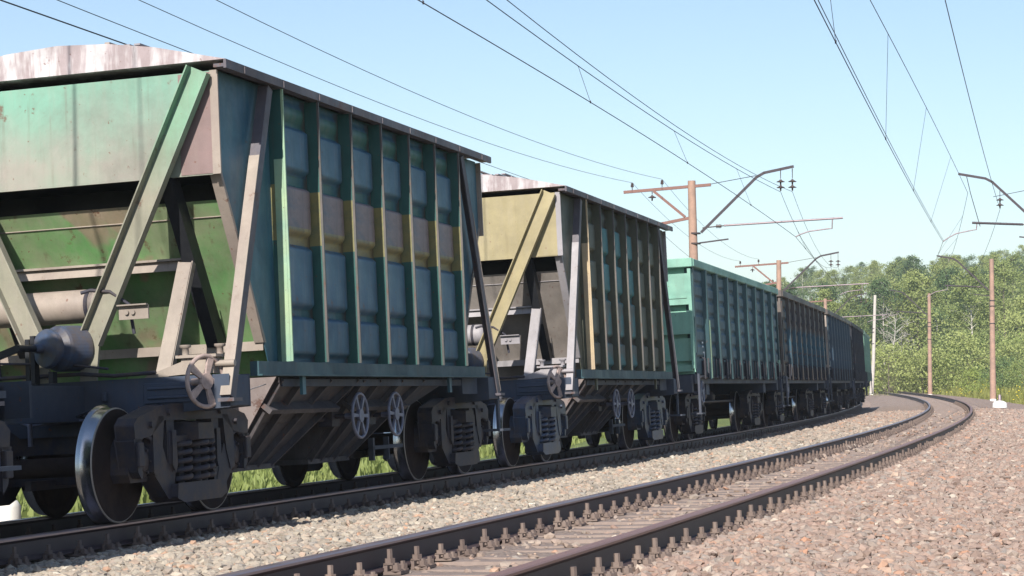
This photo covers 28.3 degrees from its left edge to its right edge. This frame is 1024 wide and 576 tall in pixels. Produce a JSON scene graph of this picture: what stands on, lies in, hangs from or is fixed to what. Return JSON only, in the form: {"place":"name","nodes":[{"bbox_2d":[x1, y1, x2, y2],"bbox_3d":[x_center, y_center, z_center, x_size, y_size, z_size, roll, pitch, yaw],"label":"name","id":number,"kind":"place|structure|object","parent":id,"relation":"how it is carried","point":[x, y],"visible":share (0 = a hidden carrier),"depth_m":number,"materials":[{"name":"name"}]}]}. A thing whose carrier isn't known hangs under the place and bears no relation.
{"place":"outdoors","nodes":[
{"label":"outdoors","id":0,"kind":"place"},
{"bbox_2d":[16,432,636,518],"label":"grass","id":1,"kind":"structure","parent":0,"point":[252,479],"depth_m":40.73,"materials":[{"name":"green plant"}]},
{"bbox_2d":[0,0,1023,302],"label":"sky","id":2,"kind":"structure","parent":0,"point":[765,85],"materials":[{"name":"blue"}]},
{"bbox_2d":[21,298,1023,518],"bbox_3d":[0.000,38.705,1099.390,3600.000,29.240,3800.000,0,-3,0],"label":"ground","id":3,"kind":"structure","parent":0,"point":[723,422],"depth_m":66.80,"materials":[{"name":"soil"}]},
{"bbox_2d":[68,392,1023,575],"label":"ballast bed","id":4,"kind":"object","parent":3,"relation":"on","point":[882,402],"visible":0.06,"depth_m":90.74,"materials":[{"name":"grey gravel"}]},
{"bbox_2d":[0,500,20,521],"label":"marker post","id":5,"kind":"object","parent":4,"relation":"on","point":[12,511],"visible":0.2,"depth_m":21.77,"materials":[{"name":"white paint"}]},
{"bbox_2d":[0,401,870,572],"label":"railway track","id":6,"kind":"structure","parent":4,"relation":"on","point":[28,541],"depth_m":21.68,"materials":[{"name":"metal"}]},
{"bbox_2d":[0,391,21,494],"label":"hopper wagon","id":7,"kind":"object","parent":6,"relation":"on","point":[7,467],"visible":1,"depth_m":14.59,"materials":[{"name":"paint"}]},
{"bbox_2d":[0,42,510,524],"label":"hopper wagon","id":8,"kind":"object","parent":6,"relation":"on","point":[216,273],"visible":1,"depth_m":18.52,"materials":[{"name":"teal paint"}]},
{"bbox_2d":[373,171,685,470],"bbox_3d":[0.356,0.579,33.107,3.268,4.399,12.320,-4,-4,15],"label":"hopper wagon","id":9,"kind":"object","parent":6,"relation":"on","point":[575,284],"visible":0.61,"depth_m":29.94,"materials":[{"name":"paint"}]},
{"bbox_2d":[578,258,784,446],"bbox_3d":[3.611,1.574,45.142,3.248,3.529,14.120,-4,-3,14],"label":"gondola wagon","id":10,"kind":"object","parent":6,"relation":"on","point":[725,333],"visible":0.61,"depth_m":41.98,"materials":[{"name":"metal"}]},
{"bbox_2d":[701,290,830,430],"bbox_3d":[6.974,2.199,58.545,3.240,3.529,14.120,-4,-3,13],"label":"gondola wagon","id":11,"kind":"object","parent":6,"relation":"on","point":[802,344],"visible":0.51,"depth_m":56.10,"materials":[{"name":"metal"}]},
{"bbox_2d":[784,309,855,417],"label":"gondola wagon","id":12,"kind":"object","parent":6,"relation":"on","point":[838,348],"visible":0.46,"depth_m":70.71,"materials":[{"name":"metal"}]},
{"bbox_2d":[824,322,867,411],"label":"gondola wagon","id":13,"kind":"object","parent":6,"relation":"on","point":[857,356],"visible":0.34,"depth_m":83.09,"materials":[{"name":"metal"}]},
{"bbox_2d":[851,331,872,407],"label":"gondola wagon","id":14,"kind":"object","parent":6,"relation":"on","point":[868,370],"visible":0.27,"depth_m":96.63,"materials":[{"name":"metal"}]},
{"bbox_2d":[0,407,1023,575],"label":"ballast stones","id":15,"kind":"object","parent":4,"relation":"on","point":[922,513],"visible":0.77,"depth_m":16.94,"materials":[{"name":"grey gravel"}]},
{"bbox_2d":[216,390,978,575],"bbox_3d":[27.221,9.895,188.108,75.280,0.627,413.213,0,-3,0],"label":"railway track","id":16,"kind":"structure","parent":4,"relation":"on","point":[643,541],"depth_m":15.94,"materials":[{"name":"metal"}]},
{"bbox_2d":[809,293,886,322],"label":"overhead line pole","id":17,"kind":"object","parent":4,"relation":"on","point":[825,303],"visible":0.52,"depth_m":169.82,"materials":[{"name":"metal"}]},
{"bbox_2d":[869,295,875,394],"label":"overhead line pole","id":18,"kind":"object","parent":4,"relation":"on","point":[873,343],"visible":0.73,"depth_m":195.81,"materials":[{"name":"concrete"}]},
{"bbox_2d":[882,289,932,394],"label":"overhead line pole","id":19,"kind":"object","parent":4,"relation":"on","point":[929,326],"visible":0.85,"depth_m":175.96,"materials":[{"name":"concrete"}]},
{"bbox_2d":[927,255,995,400],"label":"overhead line pole","id":20,"kind":"object","parent":4,"relation":"on","point":[992,345],"visible":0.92,"depth_m":128.03,"materials":[{"name":"concrete"}]},
{"bbox_2d":[943,173,1023,241],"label":"overhead line pole","id":21,"kind":"object","parent":4,"relation":"on","point":[999,199],"visible":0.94,"depth_m":77.77,"materials":[{"name":"metal"}]},
{"bbox_2d":[818,0,943,240],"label":"contact wire","id":22,"kind":"object","parent":21,"relation":"hanging from","point":[868,100],"visible":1,"depth_m":34.71,"materials":[{"name":"grey metal"}]},
{"bbox_2d":[945,0,999,277],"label":"feeder wire","id":23,"kind":"object","parent":21,"relation":"hanging from","point":[972,111],"visible":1,"depth_m":45.90,"materials":[{"name":"grey metal"}]},
{"bbox_2d":[992,394,1006,407],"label":"survey marker","id":24,"kind":"object","parent":4,"relation":"on","point":[999,403],"visible":1,"depth_m":83.67,"materials":[{"name":"white paint"}]},
{"bbox_2d":[623,165,842,259],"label":"overhead line pole","id":25,"kind":"object","parent":3,"relation":"on","point":[691,186],"visible":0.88,"depth_m":70.11,"materials":[{"name":"metal"}]},
{"bbox_2d":[0,0,125,44],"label":"field wire","id":26,"kind":"object","parent":25,"relation":"attached to","point":[61,21],"visible":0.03,"depth_m":30.59,"materials":[{"name":"grey metal"}]},
{"bbox_2d":[57,0,687,255],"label":"field wire","id":27,"kind":"object","parent":25,"relation":"attached to","point":[193,53],"visible":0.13,"depth_m":31.48,"materials":[{"name":"grey metal"}]},
{"bbox_2d":[139,0,736,260],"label":"field wire","id":28,"kind":"object","parent":25,"relation":"attached to","point":[376,101],"visible":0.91,"depth_m":42.59,"materials":[{"name":"grey metal"}]},
{"bbox_2d":[217,0,755,258],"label":"field wire","id":29,"kind":"object","parent":25,"relation":"attached to","point":[432,100],"visible":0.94,"depth_m":43.08,"materials":[{"name":"grey metal"}]},
{"bbox_2d":[422,0,861,315],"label":"messenger wire","id":30,"kind":"object","parent":25,"relation":"hanging from","point":[654,118],"visible":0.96,"depth_m":45.17,"materials":[{"name":"grey metal"}]},
{"bbox_2d":[418,0,862,316],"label":"contact wire","id":31,"kind":"object","parent":30,"relation":"hanging from","point":[608,113],"visible":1,"depth_m":38.91,"materials":[{"name":"grey metal"}]},
{"bbox_2d":[507,0,858,302],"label":"feeder wire","id":32,"kind":"object","parent":25,"relation":"attached to","point":[651,109],"visible":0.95,"depth_m":41.97,"materials":[{"name":"grey metal"}]},
{"bbox_2d":[766,278,802,295],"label":"broadleaf tree","id":33,"kind":"object","parent":3,"relation":"on","point":[786,290],"visible":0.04,"depth_m":237.15,"materials":[{"name":"green plant"}]},
{"bbox_2d":[789,282,808,298],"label":"birch tree","id":34,"kind":"object","parent":3,"relation":"on","point":[800,293],"visible":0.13,"depth_m":426.37,"materials":[{"name":"green plant"}]},
{"bbox_2d":[791,267,811,297],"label":"birch tree","id":35,"kind":"object","parent":3,"relation":"on","point":[804,275],"visible":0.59,"depth_m":464.51,"materials":[{"name":"green plant"}]},
{"bbox_2d":[735,251,868,295],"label":"overhead line pole","id":36,"kind":"object","parent":3,"relation":"on","point":[778,263],"visible":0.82,"depth_m":116.07,"materials":[{"name":"metal"}]},
{"bbox_2d":[800,266,818,300],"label":"broadleaf tree","id":37,"kind":"object","parent":3,"relation":"on","point":[811,270],"visible":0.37,"depth_m":489.89,"materials":[{"name":"green plant"}]},
{"bbox_2d":[803,268,838,300],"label":"birch tree","id":38,"kind":"object","parent":3,"relation":"on","point":[819,274],"visible":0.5,"depth_m":434.84,"materials":[{"name":"green plant"}]},
{"bbox_2d":[803,280,851,317],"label":"birch tree","id":39,"kind":"object","parent":3,"relation":"on","point":[833,290],"visible":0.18,"depth_m":271.41,"materials":[{"name":"green plant"}]},
{"bbox_2d":[807,288,849,319],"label":"broadleaf tree","id":40,"kind":"object","parent":3,"relation":"on","point":[824,293],"visible":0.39,"depth_m":233.64,"materials":[{"name":"green plant"}]},
{"bbox_2d":[825,269,844,301],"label":"broadleaf tree","id":41,"kind":"object","parent":3,"relation":"on","point":[834,271],"visible":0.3,"depth_m":455.59,"materials":[{"name":"green plant"}]},
{"bbox_2d":[837,274,852,299],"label":"broadleaf tree","id":42,"kind":"object","parent":3,"relation":"on","point":[844,279],"visible":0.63,"depth_m":428.54,"materials":[{"name":"green plant"}]},
{"bbox_2d":[839,264,858,289],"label":"birch tree","id":43,"kind":"object","parent":3,"relation":"on","point":[848,269],"visible":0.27,"depth_m":510.11,"materials":[{"name":"green plant"}]},
{"bbox_2d":[837,282,877,332],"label":"birch tree","id":44,"kind":"object","parent":3,"relation":"on","point":[860,288],"visible":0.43,"depth_m":263.40,"materials":[{"name":"green plant"}]},
{"bbox_2d":[847,266,867,293],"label":"birch tree","id":45,"kind":"object","parent":3,"relation":"on","point":[855,270],"visible":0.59,"depth_m":461.34,"materials":[{"name":"green plant"}]},
{"bbox_2d":[839,300,876,339],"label":"broadleaf tree","id":46,"kind":"object","parent":3,"relation":"on","point":[855,318],"visible":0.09,"depth_m":275.77,"materials":[{"name":"green plant"}]},
{"bbox_2d":[849,261,867,295],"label":"broadleaf tree","id":47,"kind":"object","parent":3,"relation":"on","point":[861,263],"visible":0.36,"depth_m":481.72,"materials":[{"name":"green plant"}]},
{"bbox_2d":[862,260,881,299],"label":"broadleaf tree","id":48,"kind":"object","parent":3,"relation":"on","point":[870,267],"visible":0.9,"depth_m":433.85,"materials":[{"name":"green plant"}]},
{"bbox_2d":[863,260,887,296],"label":"broadleaf tree","id":49,"kind":"object","parent":3,"relation":"on","point":[868,291],"visible":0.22,"depth_m":462.33,"materials":[{"name":"green plant"}]},
{"bbox_2d":[865,342,892,392],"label":"bush","id":50,"kind":"object","parent":3,"relation":"on","point":[878,372],"visible":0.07,"depth_m":219.29,"materials":[{"name":"green plant"}]},
{"bbox_2d":[862,281,909,340],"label":"broadleaf tree","id":51,"kind":"object","parent":3,"relation":"on","point":[896,284],"visible":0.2,"depth_m":262.77,"materials":[{"name":"green plant"}]},
{"bbox_2d":[862,318,910,387],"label":"broadleaf tree","id":52,"kind":"object","parent":3,"relation":"on","point":[881,338],"visible":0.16,"depth_m":240.98,"materials":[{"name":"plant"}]},
{"bbox_2d":[868,259,905,307],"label":"broadleaf tree","id":53,"kind":"object","parent":3,"relation":"on","point":[890,269],"visible":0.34,"depth_m":371.39,"materials":[{"name":"green plant"}]},
{"bbox_2d":[857,276,920,383],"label":"birch tree","id":54,"kind":"object","parent":3,"relation":"on","point":[876,284],"visible":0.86,"depth_m":239.74,"materials":[{"name":"green plant"}]},
{"bbox_2d":[877,365,904,391],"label":"bush","id":55,"kind":"object","parent":3,"relation":"on","point":[887,376],"visible":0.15,"depth_m":220.34,"materials":[{"name":"green plant"}]},
{"bbox_2d":[876,306,914,361],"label":"bare birch","id":56,"kind":"object","parent":3,"relation":"on","point":[893,329],"visible":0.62,"depth_m":233.38,"materials":[{"name":"grey plant"}]},
{"bbox_2d":[867,336,926,391],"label":"bush","id":57,"kind":"object","parent":3,"relation":"on","point":[890,363],"visible":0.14,"depth_m":218.51,"materials":[{"name":"green plant"}]},
{"bbox_2d":[892,256,906,272],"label":"broadleaf tree","id":58,"kind":"object","parent":3,"relation":"on","point":[899,259],"visible":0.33,"depth_m":453.82,"materials":[{"name":"green plant"}]},
{"bbox_2d":[865,313,934,362],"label":"birch tree","id":59,"kind":"object","parent":3,"relation":"on","point":[907,332],"visible":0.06,"depth_m":247.91,"materials":[{"name":"green plant"}]},
{"bbox_2d":[863,339,940,393],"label":"bush","id":60,"kind":"object","parent":3,"relation":"on","point":[900,357],"visible":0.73,"depth_m":205.29,"materials":[{"name":"green plant"}]},
{"bbox_2d":[885,268,932,349],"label":"birch tree","id":61,"kind":"object","parent":3,"relation":"on","point":[914,272],"visible":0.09,"depth_m":271.80,"materials":[{"name":"green plant"}]},
{"bbox_2d":[892,255,932,284],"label":"broadleaf tree","id":62,"kind":"object","parent":3,"relation":"on","point":[910,264],"visible":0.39,"depth_m":346.91,"materials":[{"name":"green plant"}]},
{"bbox_2d":[878,272,951,360],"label":"broadleaf tree","id":63,"kind":"object","parent":3,"relation":"on","point":[921,303],"visible":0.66,"depth_m":241.06,"materials":[{"name":"green plant"}]},
{"bbox_2d":[878,341,961,393],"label":"bush","id":64,"kind":"object","parent":3,"relation":"on","point":[933,362],"visible":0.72,"depth_m":205.45,"materials":[{"name":"green plant"}]},
{"bbox_2d":[891,355,954,393],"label":"bush","id":65,"kind":"object","parent":3,"relation":"on","point":[923,374],"visible":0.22,"depth_m":209.00,"materials":[{"name":"green plant"}]},
{"bbox_2d":[911,307,955,352],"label":"birch tree","id":66,"kind":"object","parent":3,"relation":"on","point":[939,316],"visible":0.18,"depth_m":250.62,"materials":[{"name":"green plant"}]},
{"bbox_2d":[913,353,956,393],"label":"bush","id":67,"kind":"object","parent":3,"relation":"on","point":[941,363],"visible":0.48,"depth_m":207.51,"materials":[{"name":"green plant"}]},
{"bbox_2d":[918,287,952,337],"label":"broadleaf tree","id":68,"kind":"object","parent":3,"relation":"on","point":[937,301],"visible":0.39,"depth_m":259.41,"materials":[{"name":"green plant"}]},
{"bbox_2d":[927,253,949,313],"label":"birch tree","id":69,"kind":"object","parent":3,"relation":"on","point":[943,259],"visible":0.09,"depth_m":381.48,"materials":[{"name":"green plant"}]},
{"bbox_2d":[925,262,953,309],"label":"birch tree","id":70,"kind":"object","parent":3,"relation":"on","point":[939,266],"visible":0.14,"depth_m":309.81,"materials":[{"name":"green plant"}]},
{"bbox_2d":[865,375,1023,404],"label":"grass","id":71,"kind":"structure","parent":3,"relation":"on","point":[1013,394],"depth_m":160.67,"materials":[{"name":"green plant"}]},
{"bbox_2d":[912,331,976,383],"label":"bush","id":72,"kind":"object","parent":3,"relation":"on","point":[940,344],"visible":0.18,"depth_m":231.31,"materials":[{"name":"green plant"}]},
{"bbox_2d":[933,263,960,305],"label":"birch tree","id":73,"kind":"object","parent":3,"relation":"on","point":[947,265],"visible":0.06,"depth_m":332.40,"materials":[{"name":"green plant"}]},
{"bbox_2d":[921,265,975,341],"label":"broadleaf tree","id":74,"kind":"object","parent":3,"relation":"on","point":[942,279],"visible":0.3,"depth_m":269.61,"materials":[{"name":"green plant"}]},
{"bbox_2d":[941,255,965,280],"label":"birch tree","id":75,"kind":"object","parent":3,"relation":"on","point":[950,261],"visible":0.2,"depth_m":352.13,"materials":[{"name":"green plant"}]},
{"bbox_2d":[940,303,976,344],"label":"birch tree","id":76,"kind":"object","parent":3,"relation":"on","point":[954,329],"visible":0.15,"depth_m":265.68,"materials":[{"name":"green plant"}]},
{"bbox_2d":[944,270,976,302],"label":"birch tree","id":77,"kind":"object","parent":3,"relation":"on","point":[954,278],"visible":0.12,"depth_m":292.68,"materials":[{"name":"green plant"}]},
{"bbox_2d":[952,255,968,282],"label":"broadleaf tree","id":78,"kind":"object","parent":3,"relation":"on","point":[961,260],"visible":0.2,"depth_m":402.82,"materials":[{"name":"green plant"}]},
{"bbox_2d":[941,363,987,392],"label":"bush","id":79,"kind":"object","parent":3,"relation":"on","point":[969,374],"visible":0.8,"depth_m":173.52,"materials":[{"name":"green plant"}]},
{"bbox_2d":[944,348,984,376],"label":"bush","id":80,"kind":"object","parent":3,"relation":"on","point":[964,359],"visible":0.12,"depth_m":222.13,"materials":[{"name":"green plant"}]},
{"bbox_2d":[961,254,977,281],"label":"birch tree","id":81,"kind":"object","parent":3,"relation":"on","point":[971,258],"visible":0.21,"depth_m":456.17,"materials":[{"name":"green plant"}]},
{"bbox_2d":[934,266,1005,365],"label":"birch tree","id":82,"kind":"object","parent":3,"relation":"on","point":[969,295],"visible":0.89,"depth_m":232.94,"materials":[{"name":"green plant"}]},
{"bbox_2d":[926,324,1015,387],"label":"bush","id":83,"kind":"object","parent":3,"relation":"on","point":[965,342],"visible":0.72,"depth_m":206.33,"materials":[{"name":"green plant"}]},
{"bbox_2d":[937,296,1018,370],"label":"broadleaf tree","id":84,"kind":"object","parent":3,"relation":"on","point":[988,320],"visible":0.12,"depth_m":247.38,"materials":[{"name":"green plant"}]},
{"bbox_2d":[973,255,989,285],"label":"birch tree","id":85,"kind":"object","parent":3,"relation":"on","point":[979,257],"visible":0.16,"depth_m":407.75,"materials":[{"name":"green plant"}]},
{"bbox_2d":[976,269,988,285],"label":"broadleaf tree","id":86,"kind":"object","parent":3,"relation":"on","point":[983,273],"visible":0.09,"depth_m":346.79,"materials":[{"name":"green plant"}]},
{"bbox_2d":[942,323,1023,381],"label":"bush","id":87,"kind":"object","parent":3,"relation":"on","point":[998,335],"visible":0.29,"depth_m":212.22,"materials":[{"name":"green plant"}]},
{"bbox_2d":[979,252,1001,271],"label":"broadleaf tree","id":88,"kind":"object","parent":3,"relation":"on","point":[994,255],"visible":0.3,"depth_m":355.29,"materials":[{"name":"green plant"}]},
{"bbox_2d":[981,373,1006,388],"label":"bush","id":89,"kind":"object","parent":3,"relation":"on","point":[989,381],"visible":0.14,"depth_m":173.43,"materials":[{"name":"green plant"}]},
{"bbox_2d":[967,334,1023,377],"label":"bush","id":90,"kind":"object","parent":3,"relation":"on","point":[1017,346],"visible":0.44,"depth_m":205.63,"materials":[{"name":"green plant"}]},
{"bbox_2d":[969,352,1022,390],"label":"bush","id":91,"kind":"object","parent":3,"relation":"on","point":[1000,378],"visible":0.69,"depth_m":168.28,"materials":[{"name":"green plant"}]},
{"bbox_2d":[973,333,1021,371],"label":"bush","id":92,"kind":"object","parent":3,"relation":"on","point":[1000,348],"visible":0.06,"depth_m":216.92,"materials":[{"name":"green plant"}]},
{"bbox_2d":[973,259,1023,335],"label":"broadleaf tree","id":93,"kind":"object","parent":3,"relation":"on","point":[1003,272],"visible":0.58,"depth_m":251.65,"materials":[{"name":"green plant"}]},
{"bbox_2d":[975,275,1023,337],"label":"broadleaf tree","id":94,"kind":"object","parent":3,"relation":"on","point":[1006,303],"visible":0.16,"depth_m":275.31,"materials":[{"name":"green plant"}]},
{"bbox_2d":[996,249,1009,260],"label":"birch tree","id":95,"kind":"object","parent":3,"relation":"on","point":[1004,254],"visible":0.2,"depth_m":483.01,"materials":[{"name":"green plant"}]},
{"bbox_2d":[988,295,1023,348],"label":"broadleaf tree","id":96,"kind":"object","parent":3,"relation":"on","point":[1010,320],"visible":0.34,"depth_m":234.72,"materials":[{"name":"green plant"}]},
{"bbox_2d":[997,369,1022,387],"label":"bush","id":97,"kind":"object","parent":3,"relation":"on","point":[1013,378],"visible":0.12,"depth_m":185.42,"materials":[{"name":"green plant"}]},
{"bbox_2d":[997,251,1023,300],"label":"broadleaf tree","id":98,"kind":"object","parent":3,"relation":"on","point":[1012,259],"visible":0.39,"depth_m":311.45,"materials":[{"name":"green plant"}]},
{"bbox_2d":[998,356,1023,388],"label":"bush","id":99,"kind":"object","parent":3,"relation":"on","point":[1011,373],"visible":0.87,"depth_m":166.01,"materials":[{"name":"green plant"}]},
{"bbox_2d":[1004,324,1022,343],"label":"bush","id":100,"kind":"object","parent":3,"relation":"on","point":[1018,336],"visible":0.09,"depth_m":229.85,"materials":[{"name":"green plant"}]},
{"bbox_2d":[1004,353,1023,388],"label":"bush","id":101,"kind":"object","parent":3,"relation":"on","point":[1020,374],"visible":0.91,"depth_m":154.52,"materials":[{"name":"green plant"}]},
{"bbox_2d":[1013,258,1023,308],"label":"broadleaf tree","id":102,"kind":"object","parent":3,"relation":"on","point":[1019,271],"visible":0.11,"depth_m":373.10,"materials":[{"name":"green plant"}]},
{"bbox_2d":[1015,244,1023,255],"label":"broadleaf tree","id":103,"kind":"object","parent":3,"relation":"on","point":[1022,246],"visible":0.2,"depth_m":517.31,"materials":[{"name":"green plant"}]},
{"bbox_2d":[830,0,967,314],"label":"messenger wire","id":104,"kind":"object","parent":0,"point":[921,139],"visible":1,"depth_m":54.01,"materials":[{"name":"grey metal"}]},
{"bbox_2d":[814,0,942,317],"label":"contact wire","id":105,"kind":"object","parent":104,"relation":"hanging from","point":[877,123],"visible":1,"depth_m":37.43,"materials":[{"name":"grey metal"}]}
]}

